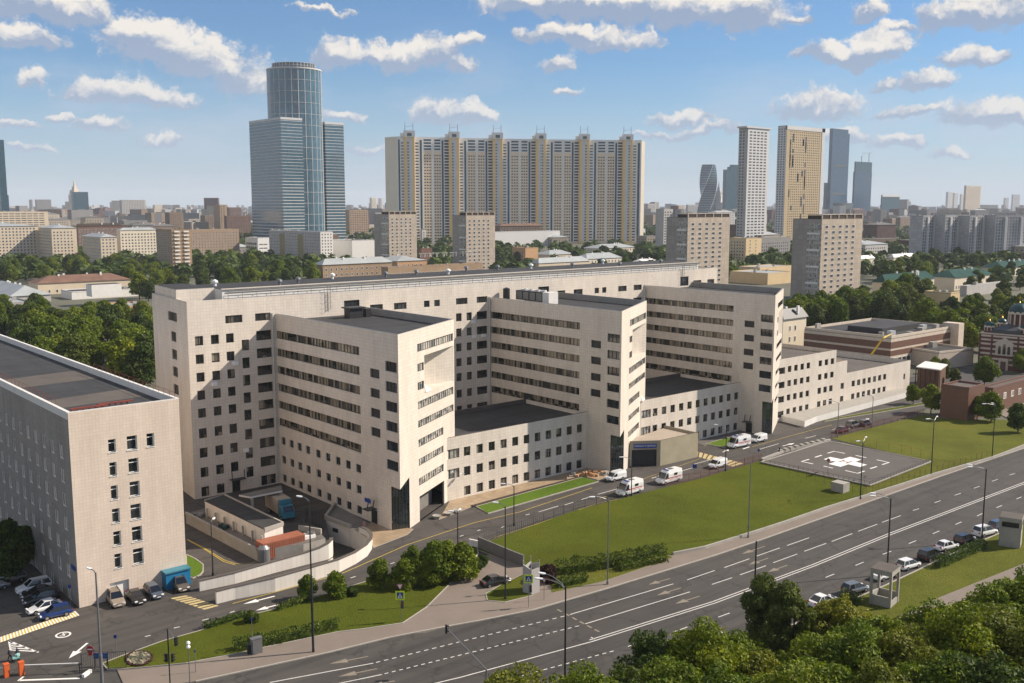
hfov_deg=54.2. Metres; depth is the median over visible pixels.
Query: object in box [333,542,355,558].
ramp floor
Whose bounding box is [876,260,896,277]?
broadleaf tree
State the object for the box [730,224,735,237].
city block
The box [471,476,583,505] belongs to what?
planting bed
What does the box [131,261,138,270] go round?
broadleaf tree
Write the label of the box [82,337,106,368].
broadleaf tree
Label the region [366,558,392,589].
tree
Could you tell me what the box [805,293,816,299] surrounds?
broadleaf tree
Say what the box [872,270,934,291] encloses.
green roofed house
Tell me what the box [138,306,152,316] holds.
broadleaf tree
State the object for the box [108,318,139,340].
broadleaf tree
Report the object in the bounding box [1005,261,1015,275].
broadleaf tree
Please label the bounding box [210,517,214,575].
street lamp
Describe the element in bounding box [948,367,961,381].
broadleaf tree
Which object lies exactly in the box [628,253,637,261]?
broadleaf tree
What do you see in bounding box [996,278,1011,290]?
broadleaf tree
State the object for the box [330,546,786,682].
worn markings
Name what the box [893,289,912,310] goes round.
broadleaf tree
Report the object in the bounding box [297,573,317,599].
tree
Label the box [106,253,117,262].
broadleaf tree
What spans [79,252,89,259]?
broadleaf tree
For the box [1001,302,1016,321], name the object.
broadleaf tree
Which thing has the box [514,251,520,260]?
broadleaf tree
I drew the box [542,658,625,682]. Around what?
broadleaf tree
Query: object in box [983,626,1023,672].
broadleaf tree
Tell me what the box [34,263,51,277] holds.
broadleaf tree
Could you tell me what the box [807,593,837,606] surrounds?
car
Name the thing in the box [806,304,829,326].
broadleaf tree
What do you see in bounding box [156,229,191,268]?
brick tower
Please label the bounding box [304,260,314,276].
broadleaf tree
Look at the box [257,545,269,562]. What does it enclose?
water tank
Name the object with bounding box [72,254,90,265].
broadleaf tree
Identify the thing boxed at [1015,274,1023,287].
broadleaf tree
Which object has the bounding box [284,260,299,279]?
broadleaf tree
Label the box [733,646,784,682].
broadleaf tree
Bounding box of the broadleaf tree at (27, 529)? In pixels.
[21,525,34,566]
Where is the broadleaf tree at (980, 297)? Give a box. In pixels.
[972,292,985,302]
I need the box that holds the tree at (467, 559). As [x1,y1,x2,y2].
[448,541,479,581]
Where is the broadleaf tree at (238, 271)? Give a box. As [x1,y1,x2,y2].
[233,266,242,281]
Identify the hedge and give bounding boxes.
[201,610,247,628]
[232,616,340,650]
[274,593,309,610]
[553,542,667,574]
[555,571,588,587]
[615,551,668,570]
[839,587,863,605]
[933,538,987,567]
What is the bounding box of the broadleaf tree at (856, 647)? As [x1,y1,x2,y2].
[812,616,898,678]
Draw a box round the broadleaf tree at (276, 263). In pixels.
[267,259,283,270]
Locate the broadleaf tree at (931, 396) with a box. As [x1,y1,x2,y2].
[916,383,940,413]
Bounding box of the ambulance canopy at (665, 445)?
[629,425,697,466]
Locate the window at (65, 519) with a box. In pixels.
[64,516,67,530]
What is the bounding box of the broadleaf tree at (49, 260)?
[45,257,59,274]
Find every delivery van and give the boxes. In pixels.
[605,469,626,481]
[708,456,727,468]
[751,432,767,442]
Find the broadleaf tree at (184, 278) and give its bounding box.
[177,274,190,283]
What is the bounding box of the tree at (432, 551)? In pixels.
[416,539,450,585]
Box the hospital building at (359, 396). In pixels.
[152,259,910,529]
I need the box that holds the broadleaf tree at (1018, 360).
[1012,348,1023,373]
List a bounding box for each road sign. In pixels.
[86,646,93,663]
[395,584,404,620]
[524,574,532,606]
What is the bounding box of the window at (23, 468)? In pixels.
[22,465,24,477]
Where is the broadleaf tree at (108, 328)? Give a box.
[106,319,127,341]
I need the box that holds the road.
[0,449,1023,682]
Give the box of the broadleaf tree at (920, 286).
[913,281,930,293]
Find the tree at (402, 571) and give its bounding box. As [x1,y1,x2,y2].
[391,558,418,591]
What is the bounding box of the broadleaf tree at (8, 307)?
[0,298,13,322]
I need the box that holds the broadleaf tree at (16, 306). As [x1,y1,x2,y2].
[8,304,20,319]
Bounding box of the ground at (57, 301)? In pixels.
[0,208,1023,449]
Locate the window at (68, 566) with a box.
[67,563,70,577]
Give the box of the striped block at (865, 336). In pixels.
[804,318,963,364]
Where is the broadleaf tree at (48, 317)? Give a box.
[43,314,55,319]
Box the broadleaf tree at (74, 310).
[65,306,82,315]
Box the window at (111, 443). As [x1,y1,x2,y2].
[108,439,115,453]
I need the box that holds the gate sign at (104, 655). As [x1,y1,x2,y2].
[93,653,107,665]
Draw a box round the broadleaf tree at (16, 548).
[0,517,33,583]
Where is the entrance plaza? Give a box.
[355,522,412,547]
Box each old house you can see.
[0,280,50,301]
[28,272,130,293]
[316,256,391,277]
[384,254,426,265]
[531,255,589,266]
[538,249,570,257]
[580,252,621,263]
[584,242,634,252]
[633,257,653,261]
[861,254,874,263]
[889,252,913,260]
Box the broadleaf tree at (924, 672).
[895,648,984,682]
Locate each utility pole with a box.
[747,461,750,537]
[754,541,756,578]
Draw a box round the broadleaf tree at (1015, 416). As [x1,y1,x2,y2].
[1007,402,1023,431]
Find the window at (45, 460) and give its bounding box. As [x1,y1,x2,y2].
[44,458,46,470]
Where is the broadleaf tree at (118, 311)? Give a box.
[110,303,124,318]
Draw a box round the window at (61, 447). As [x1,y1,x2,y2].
[59,444,63,458]
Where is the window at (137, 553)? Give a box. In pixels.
[133,547,142,565]
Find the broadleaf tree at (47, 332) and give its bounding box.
[39,327,53,338]
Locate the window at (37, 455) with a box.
[36,453,38,465]
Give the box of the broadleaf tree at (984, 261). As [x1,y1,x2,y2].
[979,258,988,265]
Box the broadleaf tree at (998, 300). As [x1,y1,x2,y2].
[990,293,1008,308]
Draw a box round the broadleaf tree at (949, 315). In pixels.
[937,309,968,323]
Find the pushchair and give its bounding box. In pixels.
[11,653,19,662]
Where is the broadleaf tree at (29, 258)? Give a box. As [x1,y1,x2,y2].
[24,255,33,265]
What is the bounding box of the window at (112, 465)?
[109,462,117,476]
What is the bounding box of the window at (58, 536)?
[56,532,59,546]
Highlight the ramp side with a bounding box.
[326,521,367,560]
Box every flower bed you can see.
[126,650,153,665]
[568,469,608,476]
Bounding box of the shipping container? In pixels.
[255,531,304,558]
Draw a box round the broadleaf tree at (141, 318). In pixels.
[129,312,153,331]
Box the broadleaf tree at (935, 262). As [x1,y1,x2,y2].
[931,259,939,273]
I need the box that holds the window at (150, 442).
[146,433,154,447]
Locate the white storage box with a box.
[303,531,315,539]
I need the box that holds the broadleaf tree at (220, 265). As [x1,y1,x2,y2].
[213,261,232,279]
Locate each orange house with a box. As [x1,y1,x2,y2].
[419,246,431,262]
[512,246,537,261]
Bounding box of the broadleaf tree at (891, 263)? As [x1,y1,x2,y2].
[879,260,897,271]
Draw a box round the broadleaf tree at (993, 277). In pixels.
[986,273,997,281]
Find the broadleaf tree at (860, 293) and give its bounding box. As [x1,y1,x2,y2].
[849,288,869,297]
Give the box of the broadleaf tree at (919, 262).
[915,260,922,268]
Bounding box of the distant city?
[9,198,1023,225]
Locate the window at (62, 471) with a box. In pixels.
[61,469,64,482]
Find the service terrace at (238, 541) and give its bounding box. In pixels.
[185,508,324,560]
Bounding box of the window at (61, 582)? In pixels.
[59,578,62,591]
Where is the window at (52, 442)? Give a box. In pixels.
[51,440,54,453]
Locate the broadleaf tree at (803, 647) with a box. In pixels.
[769,631,842,671]
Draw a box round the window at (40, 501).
[38,497,41,510]
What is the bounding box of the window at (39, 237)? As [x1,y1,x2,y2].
[39,237,72,257]
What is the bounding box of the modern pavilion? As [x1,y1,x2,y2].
[61,283,137,299]
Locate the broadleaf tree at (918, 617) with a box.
[899,597,957,637]
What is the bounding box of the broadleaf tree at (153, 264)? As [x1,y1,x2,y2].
[147,261,160,272]
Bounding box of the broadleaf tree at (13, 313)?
[9,303,27,318]
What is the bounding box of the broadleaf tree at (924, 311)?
[908,297,944,323]
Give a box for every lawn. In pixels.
[105,546,477,667]
[187,555,202,576]
[477,477,596,512]
[478,461,867,565]
[487,574,531,601]
[551,555,672,592]
[708,438,729,446]
[795,524,1023,627]
[824,403,922,421]
[831,415,1023,494]
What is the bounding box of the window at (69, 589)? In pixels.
[68,588,71,599]
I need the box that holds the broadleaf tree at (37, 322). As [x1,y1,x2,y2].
[19,317,45,328]
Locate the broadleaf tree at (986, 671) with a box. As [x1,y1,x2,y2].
[940,649,1023,682]
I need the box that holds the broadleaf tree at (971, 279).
[963,275,978,284]
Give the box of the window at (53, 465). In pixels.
[52,463,55,476]
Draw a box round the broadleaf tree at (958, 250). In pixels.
[952,247,964,256]
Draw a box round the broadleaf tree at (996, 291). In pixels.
[988,288,1001,304]
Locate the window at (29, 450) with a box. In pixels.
[28,448,30,460]
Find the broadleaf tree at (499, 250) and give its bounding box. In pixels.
[495,248,502,254]
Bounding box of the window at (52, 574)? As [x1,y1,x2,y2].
[51,571,54,583]
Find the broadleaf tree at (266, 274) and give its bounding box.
[260,270,270,280]
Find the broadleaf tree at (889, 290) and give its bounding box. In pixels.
[879,287,895,293]
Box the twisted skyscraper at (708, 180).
[697,164,716,212]
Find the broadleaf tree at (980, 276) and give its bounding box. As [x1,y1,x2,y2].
[973,269,984,282]
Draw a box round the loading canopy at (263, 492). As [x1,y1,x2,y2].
[239,485,281,506]
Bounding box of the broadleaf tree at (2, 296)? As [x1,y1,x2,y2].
[0,294,14,306]
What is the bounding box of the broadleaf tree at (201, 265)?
[193,261,210,280]
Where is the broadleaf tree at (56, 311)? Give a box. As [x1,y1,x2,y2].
[49,309,61,314]
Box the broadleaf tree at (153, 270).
[149,268,163,276]
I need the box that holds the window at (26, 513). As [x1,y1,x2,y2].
[25,508,27,519]
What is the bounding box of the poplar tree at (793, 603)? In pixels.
[764,579,817,657]
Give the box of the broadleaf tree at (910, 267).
[904,263,914,271]
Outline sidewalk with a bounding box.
[117,403,1023,682]
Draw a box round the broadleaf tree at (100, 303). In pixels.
[96,299,111,308]
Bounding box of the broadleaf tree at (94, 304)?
[83,301,97,310]
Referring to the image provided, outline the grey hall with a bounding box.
[960,281,999,296]
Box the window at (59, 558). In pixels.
[58,556,61,569]
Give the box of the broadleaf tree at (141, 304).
[129,300,148,316]
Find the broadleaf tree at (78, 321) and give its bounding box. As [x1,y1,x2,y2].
[69,314,99,340]
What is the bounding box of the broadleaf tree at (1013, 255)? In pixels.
[1007,253,1020,259]
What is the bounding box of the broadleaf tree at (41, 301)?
[36,298,49,305]
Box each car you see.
[0,577,10,589]
[1,570,26,581]
[19,584,54,599]
[21,585,60,606]
[25,597,63,615]
[37,601,72,620]
[125,587,146,605]
[143,581,163,599]
[173,574,189,592]
[479,573,511,587]
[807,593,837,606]
[835,426,849,433]
[841,580,868,593]
[859,419,871,426]
[873,574,896,581]
[895,557,920,570]
[934,539,958,551]
[953,532,975,543]
[988,519,999,530]
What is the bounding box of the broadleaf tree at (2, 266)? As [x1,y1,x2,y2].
[0,262,5,280]
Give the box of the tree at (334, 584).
[321,570,346,598]
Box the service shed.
[204,494,283,540]
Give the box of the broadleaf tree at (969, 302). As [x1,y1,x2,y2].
[960,294,979,309]
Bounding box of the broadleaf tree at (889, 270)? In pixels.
[878,265,895,275]
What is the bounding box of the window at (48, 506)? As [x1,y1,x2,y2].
[47,504,49,516]
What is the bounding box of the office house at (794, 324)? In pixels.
[782,305,808,345]
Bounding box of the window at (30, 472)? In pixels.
[29,470,32,482]
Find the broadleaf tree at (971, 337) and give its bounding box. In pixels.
[963,322,979,347]
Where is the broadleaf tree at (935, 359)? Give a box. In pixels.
[930,356,939,362]
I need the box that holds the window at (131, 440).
[127,435,137,450]
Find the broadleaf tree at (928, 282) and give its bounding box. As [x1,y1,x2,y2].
[921,278,936,289]
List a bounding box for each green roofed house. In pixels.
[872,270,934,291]
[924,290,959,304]
[932,267,991,290]
[980,258,1023,275]
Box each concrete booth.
[869,561,899,608]
[998,511,1023,548]
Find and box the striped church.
[978,295,1023,371]
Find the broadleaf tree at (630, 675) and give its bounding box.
[606,662,645,682]
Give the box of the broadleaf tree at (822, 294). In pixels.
[815,290,829,299]
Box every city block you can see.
[48,212,59,217]
[48,218,70,226]
[70,218,79,226]
[80,215,103,222]
[128,223,152,227]
[151,223,177,228]
[165,211,183,228]
[184,218,199,220]
[184,221,208,228]
[200,214,213,228]
[239,244,245,253]
[421,229,425,242]
[495,223,542,231]
[548,235,567,245]
[636,234,655,243]
[709,210,734,223]
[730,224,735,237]
[756,232,779,236]
[756,235,790,253]
[767,209,774,218]
[853,208,864,218]
[861,240,887,252]
[862,237,898,244]
[863,222,895,237]
[883,217,895,223]
[893,216,909,229]
[898,239,908,247]
[970,209,986,214]
[1014,244,1023,253]
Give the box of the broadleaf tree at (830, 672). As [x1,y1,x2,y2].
[787,655,856,682]
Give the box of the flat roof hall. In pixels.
[381,251,482,274]
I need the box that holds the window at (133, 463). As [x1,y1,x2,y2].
[128,458,138,473]
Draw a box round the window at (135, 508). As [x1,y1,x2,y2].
[130,503,141,520]
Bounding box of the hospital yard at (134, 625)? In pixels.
[0,367,1022,673]
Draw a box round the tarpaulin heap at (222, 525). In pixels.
[218,522,229,529]
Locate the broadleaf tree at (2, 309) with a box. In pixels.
[0,301,8,323]
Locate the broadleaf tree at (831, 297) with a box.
[826,293,843,300]
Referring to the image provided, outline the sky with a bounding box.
[0,0,1023,208]
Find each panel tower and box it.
[374,211,416,257]
[452,212,494,268]
[666,213,729,283]
[790,214,862,297]
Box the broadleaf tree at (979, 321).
[972,312,998,345]
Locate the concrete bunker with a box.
[831,480,849,492]
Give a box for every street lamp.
[86,567,103,682]
[186,641,189,682]
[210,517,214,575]
[296,495,314,651]
[448,508,460,543]
[492,502,506,598]
[501,483,514,525]
[535,572,565,676]
[589,496,608,584]
[619,457,631,495]
[714,424,726,470]
[829,400,838,437]
[856,436,866,498]
[870,492,891,562]
[927,416,937,473]
[966,464,986,541]
[982,402,995,455]
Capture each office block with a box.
[0,211,48,226]
[0,334,190,607]
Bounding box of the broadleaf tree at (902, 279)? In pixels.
[895,273,914,286]
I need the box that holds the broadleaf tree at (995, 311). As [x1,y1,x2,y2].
[989,304,1003,318]
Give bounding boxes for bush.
[243,610,259,622]
[346,586,358,596]
[471,560,483,573]
[479,555,488,566]
[540,563,557,584]
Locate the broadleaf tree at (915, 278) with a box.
[910,273,920,283]
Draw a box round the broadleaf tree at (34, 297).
[25,292,41,302]
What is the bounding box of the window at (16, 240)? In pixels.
[0,240,36,257]
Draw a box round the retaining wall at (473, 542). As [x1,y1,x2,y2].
[469,539,477,547]
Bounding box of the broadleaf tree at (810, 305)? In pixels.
[807,301,818,312]
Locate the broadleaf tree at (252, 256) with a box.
[246,254,257,262]
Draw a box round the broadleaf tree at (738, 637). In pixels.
[710,628,767,664]
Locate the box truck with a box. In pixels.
[265,493,294,520]
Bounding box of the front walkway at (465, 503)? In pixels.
[439,468,607,519]
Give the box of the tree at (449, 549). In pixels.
[440,540,459,581]
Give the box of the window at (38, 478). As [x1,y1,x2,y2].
[37,475,40,488]
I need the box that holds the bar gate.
[305,508,324,528]
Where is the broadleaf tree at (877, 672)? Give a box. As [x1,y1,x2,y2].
[839,655,912,682]
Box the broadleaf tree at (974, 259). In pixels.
[968,253,979,266]
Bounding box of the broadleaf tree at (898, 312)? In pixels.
[886,304,910,320]
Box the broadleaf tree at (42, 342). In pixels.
[31,335,56,352]
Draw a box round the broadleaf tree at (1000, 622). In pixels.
[970,601,1023,669]
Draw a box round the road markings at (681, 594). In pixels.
[270,473,1023,682]
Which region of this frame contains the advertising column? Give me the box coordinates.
[523,556,539,593]
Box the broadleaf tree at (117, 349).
[100,336,135,380]
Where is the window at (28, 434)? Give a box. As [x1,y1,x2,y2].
[26,425,29,438]
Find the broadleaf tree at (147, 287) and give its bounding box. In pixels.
[139,279,154,300]
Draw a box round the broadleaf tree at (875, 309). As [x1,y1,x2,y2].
[864,291,899,317]
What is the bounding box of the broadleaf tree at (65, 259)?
[61,254,74,270]
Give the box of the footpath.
[899,564,1023,617]
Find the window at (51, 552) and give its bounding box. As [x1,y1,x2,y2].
[49,548,52,561]
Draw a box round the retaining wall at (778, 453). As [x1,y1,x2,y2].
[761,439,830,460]
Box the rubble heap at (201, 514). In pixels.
[193,511,204,517]
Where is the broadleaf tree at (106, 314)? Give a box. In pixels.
[95,304,118,341]
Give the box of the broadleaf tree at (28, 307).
[20,302,47,314]
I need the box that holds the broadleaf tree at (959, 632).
[904,599,1023,672]
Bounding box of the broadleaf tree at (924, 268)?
[918,265,932,273]
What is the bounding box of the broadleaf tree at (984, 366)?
[972,355,1001,384]
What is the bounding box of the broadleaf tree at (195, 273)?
[193,268,209,281]
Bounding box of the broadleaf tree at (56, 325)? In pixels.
[44,315,72,337]
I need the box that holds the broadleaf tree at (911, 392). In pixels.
[905,384,920,403]
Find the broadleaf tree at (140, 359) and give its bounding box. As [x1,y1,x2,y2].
[120,340,155,386]
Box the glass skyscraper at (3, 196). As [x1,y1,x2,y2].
[0,140,7,211]
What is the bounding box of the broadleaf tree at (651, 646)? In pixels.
[608,628,692,681]
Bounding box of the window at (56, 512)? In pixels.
[55,510,58,523]
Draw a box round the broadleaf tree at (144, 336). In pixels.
[134,332,155,368]
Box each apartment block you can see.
[0,222,39,257]
[38,224,77,257]
[76,223,121,245]
[82,232,117,262]
[116,226,156,255]
[191,228,239,254]
[269,229,332,258]
[730,237,761,260]
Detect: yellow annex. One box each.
[730,269,790,284]
[739,264,790,270]
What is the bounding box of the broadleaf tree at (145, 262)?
[140,259,149,268]
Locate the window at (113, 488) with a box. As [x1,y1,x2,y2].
[111,485,117,500]
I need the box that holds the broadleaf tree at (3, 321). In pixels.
[0,315,7,335]
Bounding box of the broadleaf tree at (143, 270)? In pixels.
[137,267,147,276]
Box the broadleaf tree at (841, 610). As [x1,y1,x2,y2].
[793,592,872,640]
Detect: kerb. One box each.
[103,548,478,670]
[186,554,203,578]
[195,448,1023,681]
[476,477,598,513]
[485,577,533,601]
[791,533,998,624]
[823,402,922,421]
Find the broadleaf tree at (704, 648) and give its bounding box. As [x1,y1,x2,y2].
[632,615,749,680]
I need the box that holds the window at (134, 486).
[130,481,140,497]
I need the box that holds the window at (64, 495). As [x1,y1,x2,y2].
[62,492,65,506]
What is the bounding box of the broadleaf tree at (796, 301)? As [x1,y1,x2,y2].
[787,297,809,321]
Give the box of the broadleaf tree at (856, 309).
[843,295,864,320]
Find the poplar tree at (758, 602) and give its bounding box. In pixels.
[738,572,794,657]
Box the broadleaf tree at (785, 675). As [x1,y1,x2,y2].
[752,659,823,682]
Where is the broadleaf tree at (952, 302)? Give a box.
[939,296,961,310]
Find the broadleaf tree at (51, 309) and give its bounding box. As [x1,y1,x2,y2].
[46,306,55,314]
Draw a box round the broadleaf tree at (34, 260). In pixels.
[28,257,40,278]
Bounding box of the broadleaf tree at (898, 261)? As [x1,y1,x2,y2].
[894,257,903,264]
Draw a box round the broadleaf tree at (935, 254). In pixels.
[930,251,938,260]
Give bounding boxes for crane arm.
[870,333,891,354]
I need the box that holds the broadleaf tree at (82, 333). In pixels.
[74,329,89,338]
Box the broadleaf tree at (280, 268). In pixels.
[275,263,289,278]
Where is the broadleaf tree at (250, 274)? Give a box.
[242,266,262,281]
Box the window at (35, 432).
[34,430,37,443]
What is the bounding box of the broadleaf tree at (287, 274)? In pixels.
[281,269,292,279]
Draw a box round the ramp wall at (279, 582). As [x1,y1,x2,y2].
[215,525,372,603]
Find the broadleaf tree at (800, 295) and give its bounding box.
[783,293,807,305]
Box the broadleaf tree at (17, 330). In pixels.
[9,327,22,337]
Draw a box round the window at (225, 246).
[202,246,237,253]
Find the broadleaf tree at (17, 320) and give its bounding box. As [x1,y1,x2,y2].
[5,313,30,336]
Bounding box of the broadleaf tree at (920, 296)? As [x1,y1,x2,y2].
[911,293,925,314]
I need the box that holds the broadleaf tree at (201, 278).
[195,272,210,284]
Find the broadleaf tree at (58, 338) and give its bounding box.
[49,334,63,353]
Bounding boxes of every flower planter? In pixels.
[432,514,440,518]
[443,511,451,515]
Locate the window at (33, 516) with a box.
[32,513,35,526]
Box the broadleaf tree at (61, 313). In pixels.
[53,310,75,317]
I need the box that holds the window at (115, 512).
[112,508,120,523]
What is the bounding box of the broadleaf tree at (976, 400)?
[972,396,983,419]
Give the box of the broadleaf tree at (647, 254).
[642,250,652,258]
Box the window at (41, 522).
[40,520,43,533]
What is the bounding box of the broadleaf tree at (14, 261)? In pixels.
[11,258,21,268]
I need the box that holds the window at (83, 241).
[83,241,95,261]
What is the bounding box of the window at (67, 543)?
[65,539,68,553]
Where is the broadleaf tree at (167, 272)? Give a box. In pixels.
[159,267,175,280]
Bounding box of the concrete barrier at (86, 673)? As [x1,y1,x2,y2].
[82,669,91,677]
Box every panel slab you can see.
[908,214,934,252]
[934,214,969,261]
[958,214,985,254]
[984,213,1023,254]
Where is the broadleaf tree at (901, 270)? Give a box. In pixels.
[895,267,905,272]
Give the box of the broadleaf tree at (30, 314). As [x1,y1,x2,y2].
[25,309,47,320]
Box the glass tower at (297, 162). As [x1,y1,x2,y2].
[249,61,345,238]
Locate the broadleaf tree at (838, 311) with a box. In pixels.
[824,299,849,323]
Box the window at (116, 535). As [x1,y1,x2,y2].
[113,531,120,546]
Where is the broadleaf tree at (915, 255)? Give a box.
[911,253,922,260]
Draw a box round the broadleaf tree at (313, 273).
[303,266,320,278]
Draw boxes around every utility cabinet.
[246,643,250,653]
[249,635,262,654]
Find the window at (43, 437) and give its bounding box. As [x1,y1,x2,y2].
[42,435,45,448]
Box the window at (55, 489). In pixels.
[54,487,57,500]
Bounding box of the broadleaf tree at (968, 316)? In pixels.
[961,312,974,323]
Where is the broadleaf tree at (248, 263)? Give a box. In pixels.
[241,260,258,271]
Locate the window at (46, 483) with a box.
[45,481,48,494]
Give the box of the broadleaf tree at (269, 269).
[264,266,274,273]
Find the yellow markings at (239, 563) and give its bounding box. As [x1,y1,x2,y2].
[0,425,829,641]
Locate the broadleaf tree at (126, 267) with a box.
[121,263,135,276]
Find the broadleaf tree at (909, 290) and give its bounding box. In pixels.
[899,283,917,306]
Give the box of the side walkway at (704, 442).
[698,430,754,445]
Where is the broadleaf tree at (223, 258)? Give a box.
[218,256,227,260]
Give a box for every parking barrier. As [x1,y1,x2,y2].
[0,662,9,677]
[17,660,77,675]
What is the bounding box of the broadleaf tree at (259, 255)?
[255,252,264,262]
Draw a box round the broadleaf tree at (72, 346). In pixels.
[54,333,90,365]
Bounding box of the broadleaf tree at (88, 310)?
[81,305,96,315]
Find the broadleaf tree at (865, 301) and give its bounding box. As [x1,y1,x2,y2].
[858,295,872,318]
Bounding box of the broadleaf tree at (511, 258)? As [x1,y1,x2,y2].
[507,255,515,261]
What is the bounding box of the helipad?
[761,441,930,485]
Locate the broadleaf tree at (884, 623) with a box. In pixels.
[828,614,918,637]
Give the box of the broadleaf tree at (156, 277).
[149,271,164,284]
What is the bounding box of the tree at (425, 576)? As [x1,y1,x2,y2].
[415,558,442,587]
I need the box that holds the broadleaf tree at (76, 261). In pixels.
[70,258,85,274]
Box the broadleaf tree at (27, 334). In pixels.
[12,325,42,346]
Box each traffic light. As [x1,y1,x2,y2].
[163,628,178,682]
[445,624,486,680]
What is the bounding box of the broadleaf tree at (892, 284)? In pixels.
[871,279,899,293]
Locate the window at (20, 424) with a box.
[19,421,21,433]
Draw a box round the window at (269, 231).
[269,231,317,257]
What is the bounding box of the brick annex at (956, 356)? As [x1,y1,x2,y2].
[911,341,973,367]
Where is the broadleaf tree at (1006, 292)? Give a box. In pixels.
[1002,288,1011,296]
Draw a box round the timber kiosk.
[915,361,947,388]
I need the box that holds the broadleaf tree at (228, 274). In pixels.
[218,266,240,283]
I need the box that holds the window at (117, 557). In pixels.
[114,553,122,568]
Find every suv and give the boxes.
[15,574,51,593]
[106,585,125,607]
[845,419,859,428]
[917,546,942,561]
[971,523,997,537]
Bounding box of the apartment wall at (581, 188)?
[385,124,644,244]
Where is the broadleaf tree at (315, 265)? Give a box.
[306,263,320,277]
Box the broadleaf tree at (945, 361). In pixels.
[939,358,950,378]
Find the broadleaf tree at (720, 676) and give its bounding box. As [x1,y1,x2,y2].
[646,659,767,682]
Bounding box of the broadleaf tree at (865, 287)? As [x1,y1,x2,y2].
[856,284,870,293]
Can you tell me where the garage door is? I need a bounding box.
[110,579,128,595]
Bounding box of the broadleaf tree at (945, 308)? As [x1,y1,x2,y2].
[940,306,950,311]
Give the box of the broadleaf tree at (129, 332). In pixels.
[120,326,149,338]
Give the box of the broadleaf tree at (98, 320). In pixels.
[86,314,106,343]
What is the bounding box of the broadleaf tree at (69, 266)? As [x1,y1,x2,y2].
[65,259,72,274]
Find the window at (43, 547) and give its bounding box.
[41,542,44,554]
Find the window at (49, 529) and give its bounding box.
[48,526,51,539]
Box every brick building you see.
[940,380,984,419]
[985,375,1023,408]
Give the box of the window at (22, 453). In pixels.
[20,443,23,455]
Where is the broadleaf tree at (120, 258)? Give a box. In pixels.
[114,256,125,261]
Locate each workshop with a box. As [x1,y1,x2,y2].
[7,296,25,305]
[110,301,136,309]
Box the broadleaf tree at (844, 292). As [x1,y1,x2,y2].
[834,285,857,299]
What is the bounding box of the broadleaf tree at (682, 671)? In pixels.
[639,654,708,682]
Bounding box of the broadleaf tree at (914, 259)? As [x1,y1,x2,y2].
[906,257,918,263]
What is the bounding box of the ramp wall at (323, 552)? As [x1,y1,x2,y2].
[198,537,332,590]
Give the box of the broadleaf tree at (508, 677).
[484,662,545,682]
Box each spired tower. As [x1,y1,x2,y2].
[65,181,79,209]
[715,183,721,208]
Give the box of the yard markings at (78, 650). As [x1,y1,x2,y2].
[0,429,832,680]
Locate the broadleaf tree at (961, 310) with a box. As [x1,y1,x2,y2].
[956,307,969,316]
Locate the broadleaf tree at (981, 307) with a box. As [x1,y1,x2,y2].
[970,302,993,321]
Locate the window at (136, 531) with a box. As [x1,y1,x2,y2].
[132,526,142,542]
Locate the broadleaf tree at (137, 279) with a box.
[128,271,146,299]
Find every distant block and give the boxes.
[119,200,145,215]
[213,205,226,228]
[224,216,250,234]
[227,207,240,215]
[345,210,367,234]
[370,198,376,207]
[378,198,382,208]
[644,204,655,211]
[655,209,672,245]
[686,205,697,212]
[945,192,952,207]
[952,193,957,207]
[959,194,963,209]
[963,185,980,208]
[1003,198,1008,207]
[1011,195,1019,210]
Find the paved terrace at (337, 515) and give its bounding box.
[324,502,369,532]
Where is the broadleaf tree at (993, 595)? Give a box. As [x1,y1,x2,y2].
[946,582,1023,627]
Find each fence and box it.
[81,650,126,672]
[488,489,629,539]
[664,454,760,486]
[789,451,984,492]
[831,409,923,437]
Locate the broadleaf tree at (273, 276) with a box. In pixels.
[268,272,278,280]
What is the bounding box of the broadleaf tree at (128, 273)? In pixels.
[123,267,134,278]
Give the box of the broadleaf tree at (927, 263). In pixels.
[918,261,933,274]
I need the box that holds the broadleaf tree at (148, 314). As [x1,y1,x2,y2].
[144,311,152,319]
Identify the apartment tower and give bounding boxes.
[736,126,771,237]
[774,125,824,239]
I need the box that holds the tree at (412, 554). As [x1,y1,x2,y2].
[400,545,422,571]
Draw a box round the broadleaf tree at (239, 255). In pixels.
[236,253,244,259]
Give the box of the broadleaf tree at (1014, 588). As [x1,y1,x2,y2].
[984,564,1023,627]
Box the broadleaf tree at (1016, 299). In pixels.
[1001,295,1023,308]
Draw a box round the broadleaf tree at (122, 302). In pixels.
[115,298,131,319]
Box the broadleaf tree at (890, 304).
[878,297,896,318]
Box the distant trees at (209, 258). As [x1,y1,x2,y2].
[0,219,1023,281]
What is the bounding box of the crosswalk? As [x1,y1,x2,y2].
[171,452,741,609]
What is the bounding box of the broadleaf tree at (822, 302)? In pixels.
[812,297,828,307]
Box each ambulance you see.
[615,477,643,496]
[655,466,681,484]
[727,433,750,448]
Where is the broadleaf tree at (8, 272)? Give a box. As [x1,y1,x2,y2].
[0,262,18,282]
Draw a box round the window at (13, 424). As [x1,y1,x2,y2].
[12,417,14,429]
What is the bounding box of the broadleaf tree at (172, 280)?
[164,276,177,283]
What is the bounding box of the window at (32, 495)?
[31,492,33,504]
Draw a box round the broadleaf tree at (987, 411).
[974,391,1004,421]
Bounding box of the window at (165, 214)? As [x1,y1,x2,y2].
[165,214,180,226]
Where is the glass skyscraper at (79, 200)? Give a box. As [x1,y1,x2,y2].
[71,192,88,209]
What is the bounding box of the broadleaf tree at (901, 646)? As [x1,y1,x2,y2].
[856,621,952,671]
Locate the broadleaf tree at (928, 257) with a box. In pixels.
[923,254,935,261]

